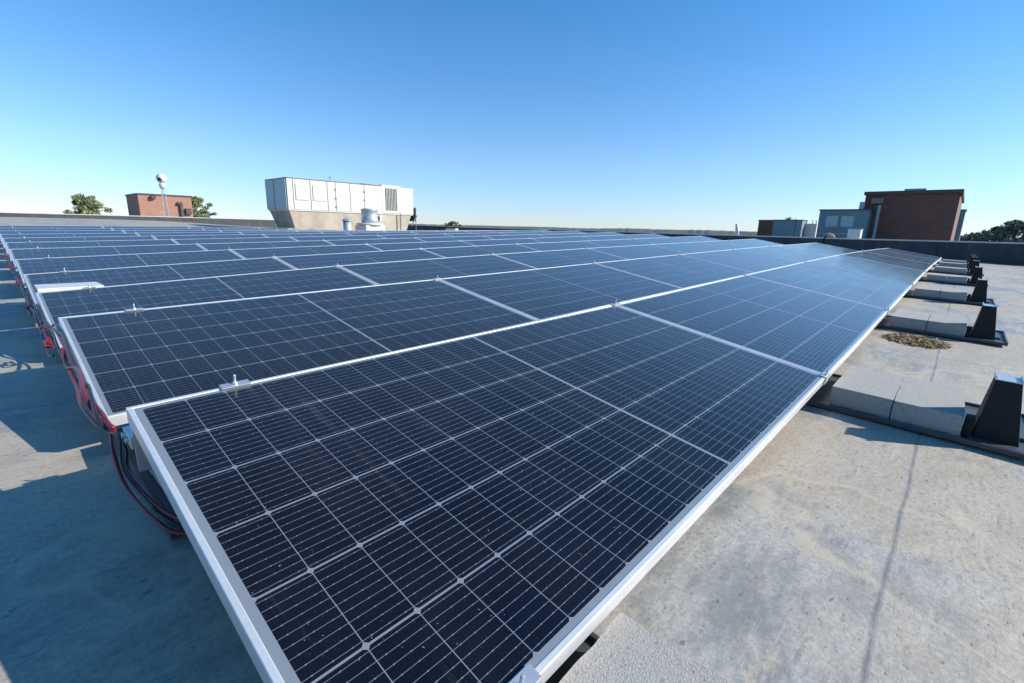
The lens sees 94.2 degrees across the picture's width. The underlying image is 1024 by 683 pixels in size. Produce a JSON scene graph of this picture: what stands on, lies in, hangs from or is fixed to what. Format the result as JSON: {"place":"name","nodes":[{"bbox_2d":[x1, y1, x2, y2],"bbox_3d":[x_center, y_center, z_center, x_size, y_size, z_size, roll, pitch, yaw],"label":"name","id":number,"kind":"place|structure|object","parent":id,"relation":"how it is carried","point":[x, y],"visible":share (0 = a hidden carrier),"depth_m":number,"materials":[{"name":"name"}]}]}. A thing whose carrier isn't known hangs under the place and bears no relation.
{"place":"outdoors","nodes":[
{"label":"outdoors","id":0,"kind":"place"},
{"bbox_2d":[34,282,103,291],"bbox_3d":[-3.147,-0.390,3.382,0.360,0.022,0.340,12,17,42],"label":"cover plate","id":1,"kind":"object","parent":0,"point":[53,287],"visible":0.81,"depth_m":3.30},
{"bbox_2d":[0,217,1023,682],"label":"roof","id":2,"kind":"structure","parent":0,"point":[818,545],"depth_m":1.08,"materials":[{"name":"concrete"}]},
{"bbox_2d":[41,319,52,338],"bbox_3d":[-3.148,-0.251,3.534,0.830,0.241,0.500,13,20,41],"label":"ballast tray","id":3,"kind":"object","parent":2,"relation":"on","point":[50,333],"visible":0.09,"depth_m":3.23,"materials":[{"name":"black plastic"}]},
{"bbox_2d":[0,225,102,227],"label":"solar panel","id":4,"kind":"object","parent":2,"relation":"on","point":[14,226],"visible":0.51,"depth_m":12.63,"materials":[{"name":"glass"}]},
{"bbox_2d":[0,228,111,230],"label":"solar panel","id":5,"kind":"object","parent":2,"relation":"on","point":[42,229],"visible":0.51,"depth_m":11.65,"materials":[{"name":"glass"}]},
{"bbox_2d":[0,230,124,241],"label":"solar panel","id":6,"kind":"object","parent":2,"relation":"on","point":[60,232],"visible":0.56,"depth_m":10.64,"materials":[{"name":"glass"}]},
{"bbox_2d":[0,233,138,247],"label":"solar panel","id":7,"kind":"object","parent":2,"relation":"on","point":[63,235],"visible":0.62,"depth_m":9.66,"materials":[{"name":"glass"}]},
{"bbox_2d":[2,236,155,252],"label":"solar panel","id":8,"kind":"object","parent":2,"relation":"on","point":[56,239],"visible":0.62,"depth_m":8.64,"materials":[{"name":"glass"}]},
{"bbox_2d":[5,239,176,260],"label":"solar panel","id":9,"kind":"object","parent":2,"relation":"on","point":[28,245],"visible":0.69,"depth_m":7.58,"materials":[{"name":"glass"}]},
{"bbox_2d":[9,244,205,270],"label":"solar panel","id":10,"kind":"object","parent":2,"relation":"on","point":[31,253],"visible":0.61,"depth_m":6.52,"materials":[{"name":"glass"}]},
{"bbox_2d":[15,250,243,287],"bbox_3d":[-4.261,-0.890,5.541,1.020,0.038,2.088,25,27,37],"label":"solar panel","id":11,"kind":"object","parent":2,"relation":"on","point":[42,265],"visible":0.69,"depth_m":5.48,"materials":[{"name":"glass"}]},
{"bbox_2d":[102,226,189,228],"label":"solar panel","id":12,"kind":"object","parent":2,"relation":"on","point":[145,227],"visible":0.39,"depth_m":14.22,"materials":[{"name":"glass"}]},
{"bbox_2d":[114,428,184,539],"bbox_3d":[-0.912,0.226,1.512,0.830,0.241,0.500,13,18,41],"label":"ballast tray","id":13,"kind":"object","parent":2,"relation":"on","point":[149,484],"visible":0.11,"depth_m":1.29,"materials":[{"name":"black plastic"}]},
{"bbox_2d":[112,228,202,229],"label":"solar panel","id":14,"kind":"object","parent":2,"relation":"on","point":[150,229],"visible":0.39,"depth_m":13.11,"materials":[{"name":"glass"}]},
{"bbox_2d":[23,257,293,312],"bbox_3d":[-3.145,-0.598,4.542,1.020,0.036,2.088,25,28,37],"label":"solar panel","id":15,"kind":"object","parent":2,"relation":"on","point":[133,275],"visible":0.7,"depth_m":4.55,"materials":[{"name":"glass"}]},
{"bbox_2d":[123,230,220,232],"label":"solar panel","id":16,"kind":"object","parent":2,"relation":"on","point":[154,231],"visible":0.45,"depth_m":12.11,"materials":[{"name":"glass"}]},
{"bbox_2d":[136,232,240,235],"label":"solar panel","id":17,"kind":"object","parent":2,"relation":"on","point":[192,233],"visible":0.41,"depth_m":11.26,"materials":[{"name":"glass"}]},
{"bbox_2d":[36,266,375,348],"bbox_3d":[-2.029,-0.337,3.535,1.020,0.036,2.088,25,28,37],"label":"solar panel","id":18,"kind":"object","parent":2,"relation":"on","point":[54,305],"visible":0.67,"depth_m":3.47,"materials":[{"name":"glass"}]},
{"bbox_2d":[152,234,265,239],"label":"solar panel","id":19,"kind":"object","parent":2,"relation":"on","point":[208,236],"visible":0.42,"depth_m":10.14,"materials":[{"name":"glass"}]},
{"bbox_2d":[172,237,296,243],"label":"solar panel","id":20,"kind":"object","parent":2,"relation":"on","point":[225,240],"visible":0.41,"depth_m":9.12,"materials":[{"name":"glass"}]},
{"bbox_2d":[219,230,297,231],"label":"solar panel","id":21,"kind":"object","parent":2,"relation":"on","point":[258,230],"visible":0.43,"depth_m":13.74,"materials":[{"name":"glass"}]},
{"bbox_2d":[197,240,332,250],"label":"solar panel","id":22,"kind":"object","parent":2,"relation":"on","point":[226,246],"visible":0.45,"depth_m":8.09,"materials":[{"name":"glass"}]},
{"bbox_2d":[239,231,320,233],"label":"solar panel","id":23,"kind":"object","parent":2,"relation":"on","point":[278,232],"visible":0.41,"depth_m":12.64,"materials":[{"name":"glass"}]},
{"bbox_2d":[58,279,537,425],"bbox_3d":[-0.913,-0.100,2.522,1.020,0.036,2.088,25,26,37],"label":"solar panel","id":24,"kind":"object","parent":2,"relation":"on","point":[124,360],"visible":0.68,"depth_m":2.19,"materials":[{"name":"glass"}]},
{"bbox_2d":[61,348,115,429],"bbox_3d":[-1.375,0.121,1.507,0.954,0.056,0.036,13,18,40],"label":"red cable","id":25,"kind":"object","parent":24,"relation":"attached to","point":[85,398],"visible":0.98,"depth_m":1.36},
{"bbox_2d":[41,319,158,511],"bbox_3d":[-1.633,0.096,1.762,2.325,0.156,0.042,13,18,41],"label":"black cable","id":26,"kind":"object","parent":24,"relation":"attached to","point":[128,478],"visible":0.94,"depth_m":1.19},
{"bbox_2d":[39,324,178,520],"bbox_3d":[-1.561,0.123,1.722,2.484,0.157,0.144,12,17,38],"label":"red cable","id":27,"kind":"object","parent":24,"relation":"attached to","point":[160,507],"visible":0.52,"depth_m":1.15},
{"bbox_2d":[41,324,183,528],"bbox_3d":[-1.554,0.134,1.728,2.483,0.190,0.144,12,17,38],"label":"black cable","id":28,"kind":"object","parent":24,"relation":"attached to","point":[162,515],"visible":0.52,"depth_m":1.16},
{"bbox_2d":[39,324,186,535],"bbox_3d":[-1.576,0.146,1.728,2.491,0.165,0.151,12,17,38],"label":"red cable","id":29,"kind":"object","parent":24,"relation":"hanging from","point":[150,515],"visible":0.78,"depth_m":1.16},
{"bbox_2d":[231,244,381,258],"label":"solar panel","id":30,"kind":"object","parent":2,"relation":"on","point":[277,252],"visible":0.5,"depth_m":7.04,"materials":[{"name":"glass"}]},
{"bbox_2d":[262,233,351,236],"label":"solar panel","id":31,"kind":"object","parent":2,"relation":"on","point":[306,235],"visible":0.39,"depth_m":11.66,"materials":[{"name":"glass"}]},
{"bbox_2d":[291,235,385,240],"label":"solar panel","id":32,"kind":"object","parent":2,"relation":"on","point":[313,238],"visible":0.4,"depth_m":10.63,"materials":[{"name":"glass"}]},
{"bbox_2d":[265,175,416,229],"bbox_3d":[-8.306,-6.745,24.047,2.456,2.820,6.930,13,18,41],"label":"air handling unit","id":33,"kind":"object","parent":2,"relation":"on","point":[309,203],"visible":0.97,"depth_m":22.36,"materials":[{"name":"white metal"}]},
{"bbox_2d":[275,249,444,268],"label":"solar panel","id":34,"kind":"object","parent":2,"relation":"on","point":[309,261],"visible":0.51,"depth_m":6.02,"materials":[{"name":"glass"}]},
{"bbox_2d":[355,208,384,229],"bbox_3d":[-6.486,-5.379,21.721,1.200,1.320,1.200,13,18,41],"label":"exhaust fan","id":35,"kind":"object","parent":2,"relation":"on","point":[370,218],"visible":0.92,"depth_m":21.36,"materials":[{"name":"silver metal"}]},
{"bbox_2d":[324,238,424,244],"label":"solar panel","id":36,"kind":"object","parent":2,"relation":"on","point":[369,241],"visible":0.41,"depth_m":9.60,"materials":[{"name":"glass"}]},
{"bbox_2d":[347,232,415,235],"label":"solar panel","id":37,"kind":"object","parent":2,"relation":"on","point":[384,233],"visible":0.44,"depth_m":13.22,"materials":[{"name":"glass"}]},
{"bbox_2d":[378,234,452,238],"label":"solar panel","id":38,"kind":"object","parent":2,"relation":"on","point":[414,235],"visible":0.42,"depth_m":12.15,"materials":[{"name":"glass"}]},
{"bbox_2d":[367,241,474,250],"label":"solar panel","id":39,"kind":"object","parent":2,"relation":"on","point":[401,246],"visible":0.44,"depth_m":8.57,"materials":[{"name":"glass"}]},
{"bbox_2d":[339,254,536,284],"bbox_3d":[-0.597,-0.735,5.020,1.020,0.038,2.088,25,27,37],"label":"solar panel","id":40,"kind":"object","parent":2,"relation":"on","point":[380,273],"visible":0.53,"depth_m":4.95,"materials":[{"name":"glass"}]},
{"bbox_2d":[417,236,492,241],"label":"solar panel","id":41,"kind":"object","parent":2,"relation":"on","point":[437,239],"visible":0.41,"depth_m":11.10,"materials":[{"name":"glass"}]},
{"bbox_2d":[447,233,504,236],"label":"solar panel","id":42,"kind":"object","parent":2,"relation":"on","point":[472,234],"visible":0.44,"depth_m":13.62,"materials":[{"name":"glass"}]},
{"bbox_2d":[423,244,538,257],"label":"solar panel","id":43,"kind":"object","parent":2,"relation":"on","point":[446,252],"visible":0.53,"depth_m":7.53,"materials":[{"name":"glass"}]},
{"bbox_2d":[462,238,543,245],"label":"solar panel","id":44,"kind":"object","parent":2,"relation":"on","point":[499,241],"visible":0.45,"depth_m":10.09,"materials":[{"name":"glass"}]},
{"bbox_2d":[485,234,547,238],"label":"solar panel","id":45,"kind":"object","parent":2,"relation":"on","point":[515,236],"visible":0.41,"depth_m":12.62,"materials":[{"name":"glass"}]},
{"bbox_2d":[438,263,682,320],"bbox_3d":[0.519,-0.466,4.014,1.020,0.036,2.088,25,26,37],"label":"solar panel","id":46,"kind":"object","parent":2,"relation":"on","point":[543,293],"visible":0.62,"depth_m":3.79,"materials":[{"name":"glass"}]},
{"bbox_2d":[493,248,627,268],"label":"solar panel","id":47,"kind":"object","parent":2,"relation":"on","point":[547,259],"visible":0.51,"depth_m":6.45,"materials":[{"name":"glass"}]},
{"bbox_2d":[518,241,604,250],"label":"solar panel","id":48,"kind":"object","parent":2,"relation":"on","point":[548,246],"visible":0.52,"depth_m":9.04,"materials":[{"name":"glass"}]},
{"bbox_2d":[530,236,593,242],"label":"solar panel","id":49,"kind":"object","parent":2,"relation":"on","point":[560,239],"visible":0.45,"depth_m":11.61,"materials":[{"name":"glass"}]},
{"bbox_2d":[537,233,588,236],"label":"solar panel","id":50,"kind":"object","parent":2,"relation":"on","point":[564,235],"visible":0.41,"depth_m":14.09,"materials":[{"name":"glass"}]},
{"bbox_2d":[545,632,598,682],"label":"ballast tray","id":51,"kind":"object","parent":2,"relation":"on","point":[577,654],"depth_m":0.80,"materials":[{"name":"black plastic"}]},
{"bbox_2d":[126,305,824,682],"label":"solar panel","id":52,"kind":"object","parent":51,"relation":"on","point":[508,503],"visible":0.99,"depth_m":0.98,"materials":[{"name":"glass"}]},
{"bbox_2d":[121,426,151,471],"bbox_3d":[-0.906,0.236,1.160,0.090,0.135,0.062,13,18,41],"label":"support bracket","id":53,"kind":"object","parent":52,"relation":"attached to","point":[130,438],"visible":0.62,"depth_m":1.13,"materials":[{"name":"metal"}]},
{"bbox_2d":[219,374,250,389],"bbox_3d":[-0.716,0.114,1.231,0.025,0.060,0.068,25,26,37],"label":"module clamp","id":54,"kind":"object","parent":52,"relation":"attached to","point":[233,383],"visible":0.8,"depth_m":1.23,"materials":[{"name":"metal"}]},
{"bbox_2d":[509,663,541,682],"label":"module clamp","id":55,"kind":"object","parent":52,"relation":"attached to","point":[528,673],"visible":1,"depth_m":0.63,"materials":[{"name":"metal"}]},
{"bbox_2d":[820,369,829,384],"bbox_3d":[1.282,0.140,1.949,0.025,0.060,0.068,25,26,37],"label":"module clamp","id":56,"kind":"object","parent":52,"relation":"attached to","point":[826,375],"visible":1,"depth_m":1.94,"materials":[{"name":"metal"}]},
{"bbox_2d":[617,275,887,377],"bbox_3d":[1.635,-0.197,3.009,1.020,0.038,2.088,25,27,37],"label":"solar panel","id":57,"kind":"object","parent":56,"relation":"attached to","point":[818,333],"visible":0.79,"depth_m":2.71,"materials":[{"name":"glass"}]},
{"bbox_2d":[559,612,729,682],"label":"concrete block","id":58,"kind":"object","parent":51,"relation":"on","point":[624,649],"depth_m":0.70,"materials":[{"name":"concrete"}]},
{"bbox_2d":[581,235,637,239],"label":"solar panel","id":59,"kind":"object","parent":2,"relation":"on","point":[609,237],"visible":0.46,"depth_m":13.10,"materials":[{"name":"glass"}]},
{"bbox_2d":[585,239,652,246],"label":"solar panel","id":60,"kind":"object","parent":2,"relation":"on","point":[618,242],"visible":0.56,"depth_m":10.53,"materials":[{"name":"glass"}]},
{"bbox_2d":[587,245,687,258],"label":"solar panel","id":61,"kind":"object","parent":2,"relation":"on","point":[636,251],"visible":0.53,"depth_m":7.97,"materials":[{"name":"glass"}]},
{"bbox_2d":[636,237,690,243],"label":"solar panel","id":62,"kind":"object","parent":2,"relation":"on","point":[665,240],"visible":0.57,"depth_m":12.04,"materials":[{"name":"glass"}]},
{"bbox_2d":[595,254,754,288],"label":"solar panel","id":63,"kind":"object","parent":2,"relation":"on","point":[682,271],"visible":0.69,"depth_m":5.34,"materials":[{"name":"glass"}]},
{"bbox_2d":[651,242,728,252],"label":"solar panel","id":64,"kind":"object","parent":2,"relation":"on","point":[691,247],"visible":0.52,"depth_m":9.49,"materials":[{"name":"glass"}]},
{"bbox_2d":[673,236,722,241],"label":"solar panel","id":65,"kind":"object","parent":2,"relation":"on","point":[696,238],"visible":0.54,"depth_m":13.57,"materials":[{"name":"glass"}]},
{"bbox_2d":[407,225,1023,264],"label":"parapet wall","id":66,"kind":"structure","parent":2,"relation":"on","point":[1009,253],"depth_m":13.37,"materials":[{"name":"grey concrete"}]},
{"bbox_2d":[697,240,758,249],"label":"solar panel","id":67,"kind":"object","parent":2,"relation":"on","point":[727,244],"visible":0.56,"depth_m":11.00,"materials":[{"name":"glass"}]},
{"bbox_2d":[681,249,795,272],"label":"solar panel","id":68,"kind":"object","parent":2,"relation":"on","point":[747,261],"visible":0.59,"depth_m":6.88,"materials":[{"name":"glass"}]},
{"bbox_2d":[730,239,783,246],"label":"solar panel","id":69,"kind":"object","parent":2,"relation":"on","point":[758,242],"visible":0.52,"depth_m":12.49,"materials":[{"name":"glass"}]},
{"bbox_2d":[734,246,824,262],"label":"solar panel","id":70,"kind":"object","parent":2,"relation":"on","point":[784,254],"visible":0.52,"depth_m":8.40,"materials":[{"name":"glass"}]},
{"bbox_2d":[771,244,844,256],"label":"solar panel","id":71,"kind":"object","parent":2,"relation":"on","point":[810,250],"visible":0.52,"depth_m":9.93,"materials":[{"name":"glass"}]},
{"bbox_2d":[798,243,857,252],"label":"solar panel","id":72,"kind":"object","parent":2,"relation":"on","point":[830,248],"visible":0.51,"depth_m":11.44,"materials":[{"name":"glass"}]},
{"bbox_2d":[865,249,937,264],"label":"solar panel","id":73,"kind":"object","parent":2,"relation":"on","point":[905,256],"visible":0.79,"depth_m":8.91,"materials":[{"name":"glass"}]},
{"bbox_2d":[880,248,941,259],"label":"solar panel","id":74,"kind":"object","parent":2,"relation":"on","point":[913,253],"visible":0.63,"depth_m":10.46,"materials":[{"name":"glass"}]},
{"bbox_2d":[806,371,1023,458],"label":"ballast tray","id":75,"kind":"object","parent":2,"relation":"on","point":[994,421],"visible":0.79,"depth_m":1.66,"materials":[{"name":"black plastic"}]},
{"bbox_2d":[829,365,903,418],"bbox_3d":[1.518,0.205,2.031,0.199,0.080,0.406,16,21,41],"label":"concrete block","id":76,"kind":"object","parent":75,"relation":"on","point":[864,390],"depth_m":1.93,"materials":[{"name":"concrete"}]},
{"bbox_2d":[890,376,964,436],"bbox_3d":[1.659,0.247,1.897,0.199,0.080,0.406,15,21,40],"label":"concrete block","id":77,"kind":"object","parent":75,"relation":"on","point":[934,406],"depth_m":1.79,"materials":[{"name":"concrete"}]},
{"bbox_2d":[882,333,952,348],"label":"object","id":78,"kind":"object","parent":2,"relation":"on","point":[935,343],"visible":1,"depth_m":3.08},
{"bbox_2d":[876,302,1007,345],"bbox_3d":[3.030,-0.214,3.449,0.830,0.241,0.500,16,21,41],"label":"ballast tray","id":79,"kind":"object","parent":2,"relation":"on","point":[983,329],"visible":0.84,"depth_m":3.15,"materials":[{"name":"black plastic"}]},
{"bbox_2d":[889,309,930,330],"bbox_3d":[2.948,-0.162,3.521,0.199,0.080,0.406,16,21,41],"label":"concrete block","id":80,"kind":"object","parent":79,"relation":"on","point":[909,319],"depth_m":3.41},
{"bbox_2d":[926,313,966,336],"bbox_3d":[3.098,-0.122,3.394,0.199,0.080,0.406,16,21,41],"label":"concrete block","id":81,"kind":"object","parent":79,"relation":"on","point":[947,324],"depth_m":3.28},
{"bbox_2d":[904,278,994,304],"bbox_3d":[4.462,-0.578,4.942,0.830,0.241,0.500,16,20,41],"label":"ballast tray","id":82,"kind":"object","parent":2,"relation":"on","point":[978,296],"visible":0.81,"depth_m":4.65,"materials":[{"name":"black plastic"}]},
{"bbox_2d":[913,285,941,297],"bbox_3d":[4.382,-0.527,5.017,0.199,0.080,0.406,16,20,41],"label":"concrete block","id":83,"kind":"object","parent":82,"relation":"on","point":[927,291],"depth_m":4.89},
{"bbox_2d":[939,287,967,300],"bbox_3d":[4.530,-0.485,4.884,0.199,0.080,0.406,16,20,41],"label":"concrete block","id":84,"kind":"object","parent":82,"relation":"on","point":[954,294],"depth_m":4.76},
{"bbox_2d":[919,267,987,286],"bbox_3d":[5.895,-0.932,6.438,0.830,0.241,0.500,16,20,41],"label":"ballast tray","id":85,"kind":"object","parent":2,"relation":"on","point":[977,273],"visible":0.6,"depth_m":6.15,"materials":[{"name":"black plastic"}]},
{"bbox_2d":[926,273,946,280],"bbox_3d":[5.811,-0.881,6.512,0.199,0.080,0.406,16,20,40],"label":"concrete block","id":86,"kind":"object","parent":85,"relation":"on","point":[936,276],"depth_m":6.38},
{"bbox_2d":[946,274,966,282],"bbox_3d":[5.959,-0.840,6.380,0.199,0.079,0.406,16,20,40],"label":"concrete block","id":87,"kind":"object","parent":85,"relation":"on","point":[956,278],"depth_m":6.25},
{"bbox_2d":[927,260,983,275],"bbox_3d":[7.326,-1.268,7.938,0.830,0.241,0.500,16,20,41],"label":"ballast tray","id":88,"kind":"object","parent":2,"relation":"on","point":[973,266],"visible":0.62,"depth_m":7.66,"materials":[{"name":"black plastic"}]},
{"bbox_2d":[0,0,1023,236],"label":"sky","id":89,"kind":"structure","parent":0,"point":[642,114],"materials":[{"name":"blue"}]},
{"bbox_2d":[408,224,1020,239],"bbox_3d":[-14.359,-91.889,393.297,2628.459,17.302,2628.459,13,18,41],"label":"hills","id":90,"kind":"structure","parent":0,"point":[722,232],"depth_m":1060.71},
{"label":"neighbouring roof","id":91,"kind":"structure","parent":0,"visible":0},
{"bbox_2d":[0,212,277,227],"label":"parapet wall","id":92,"kind":"structure","parent":91,"relation":"on","point":[267,223],"depth_m":24.19,"materials":[{"name":"grey concrete"}]},
{"bbox_2d":[124,193,192,216],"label":"brick penthouse","id":93,"kind":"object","parent":91,"relation":"on","point":[142,204],"visible":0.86,"depth_m":40.30,"materials":[{"name":"brown brick"}]},
{"bbox_2d":[156,174,168,216],"bbox_3d":[-18.757,-7.629,25.696,0.515,2.725,0.490,13,18,41],"label":"antenna mast with dishes","id":94,"kind":"object","parent":91,"relation":"on","point":[161,179],"visible":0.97,"depth_m":25.44,"materials":[{"name":"metal"}]},
{"bbox_2d":[757,220,773,235],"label":"brick plant room","id":95,"kind":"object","parent":91,"relation":"on","point":[765,227],"visible":0.46,"depth_m":40.36,"materials":[{"name":"brown brick"}]},
{"bbox_2d":[772,220,808,236],"bbox_3d":[22.213,-8.910,38.142,2.150,1.620,1.700,13,18,41],"label":"steel enclosure","id":96,"kind":"object","parent":91,"relation":"on","point":[793,228],"visible":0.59,"depth_m":37.45,"materials":[{"name":"grey metal"}]},
{"bbox_2d":[803,220,817,236],"bbox_3d":[23.643,-8.764,37.651,0.860,1.626,0.800,13,18,41],"label":"cooling unit","id":97,"kind":"object","parent":91,"relation":"on","point":[810,230],"visible":0.69,"depth_m":37.31,"materials":[{"name":"white metal"}]},
{"bbox_2d":[816,209,873,238],"bbox_3d":[17.409,-5.907,24.775,2.150,1.765,3.100,13,18,41],"label":"steel enclosure","id":98,"kind":"object","parent":91,"relation":"on","point":[838,223],"visible":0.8,"depth_m":23.63,"materials":[{"name":"grey metal"}]},
{"bbox_2d":[840,216,853,226],"bbox_3d":[16.543,-5.925,23.483,0.520,0.520,0.016,13,18,41],"label":"window","id":99,"kind":"structure","parent":98,"relation":"in","point":[846,221],"depth_m":23.48,"materials":[{"name":"blue glass"}]},
{"bbox_2d":[864,188,964,240],"bbox_3d":[21.833,-6.571,25.869,3.650,2.740,9.600,13,18,41],"label":"brick penthouse","id":100,"kind":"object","parent":91,"relation":"on","point":[918,214],"visible":0.85,"depth_m":22.55,"materials":[{"name":"brown brick"}]},
{"bbox_2d":[954,209,966,240],"bbox_3d":[28.448,-7.314,30.730,0.980,2.220,3.080,13,18,41],"label":"steel enclosure","id":101,"kind":"object","parent":91,"relation":"on","point":[960,224],"visible":0.26,"depth_m":29.41,"materials":[{"name":"grey metal"}]},
{"label":"module clamp","id":102,"kind":"object","parent":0,"visible":0},
{"bbox_2d":[747,262,911,314],"bbox_3d":[3.067,-0.564,4.501,1.020,0.036,2.088,25,26,37],"label":"solar panel","id":103,"kind":"object","parent":102,"relation":"attached to","point":[877,292],"visible":0.81,"depth_m":4.30,"materials":[{"name":"glass"}]},
{"bbox_3d":[4.147,-0.594,4.934,0.025,0.060,0.068,25,26,37],"label":"module clamp","id":104,"kind":"object","parent":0,"visible":0},
{"bbox_2d":[808,254,924,283],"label":"solar panel","id":105,"kind":"object","parent":104,"relation":"attached to","point":[882,270],"visible":0.82,"depth_m":5.85,"materials":[{"name":"glass"}]},
{"label":"module clamp","id":106,"kind":"object","parent":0,"visible":0},
{"bbox_2d":[841,251,932,271],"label":"solar panel","id":107,"kind":"object","parent":106,"relation":"attached to","point":[911,264],"visible":0.81,"depth_m":7.38,"materials":[{"name":"glass"}]},
{"label":"ground","id":108,"kind":"structure","parent":0,"visible":0},
{"bbox_2d":[62,193,112,214],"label":"tree","id":109,"kind":"object","parent":108,"relation":"on","point":[85,204],"visible":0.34,"depth_m":50.57,"materials":[{"name":"green plant"}]},
{"bbox_2d":[191,196,216,217],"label":"tree","id":110,"kind":"object","parent":108,"relation":"on","point":[197,204],"visible":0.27,"depth_m":62.60,"materials":[{"name":"green plant"}]},
{"bbox_2d":[960,230,1002,241],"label":"tree","id":111,"kind":"object","parent":108,"relation":"on","point":[973,237],"visible":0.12,"depth_m":58.55,"materials":[{"name":"green plant"}]},
{"bbox_2d":[983,219,1023,242],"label":"tree","id":112,"kind":"object","parent":108,"relation":"on","point":[1014,227],"visible":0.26,"depth_m":54.22,"materials":[{"name":"green plant"}]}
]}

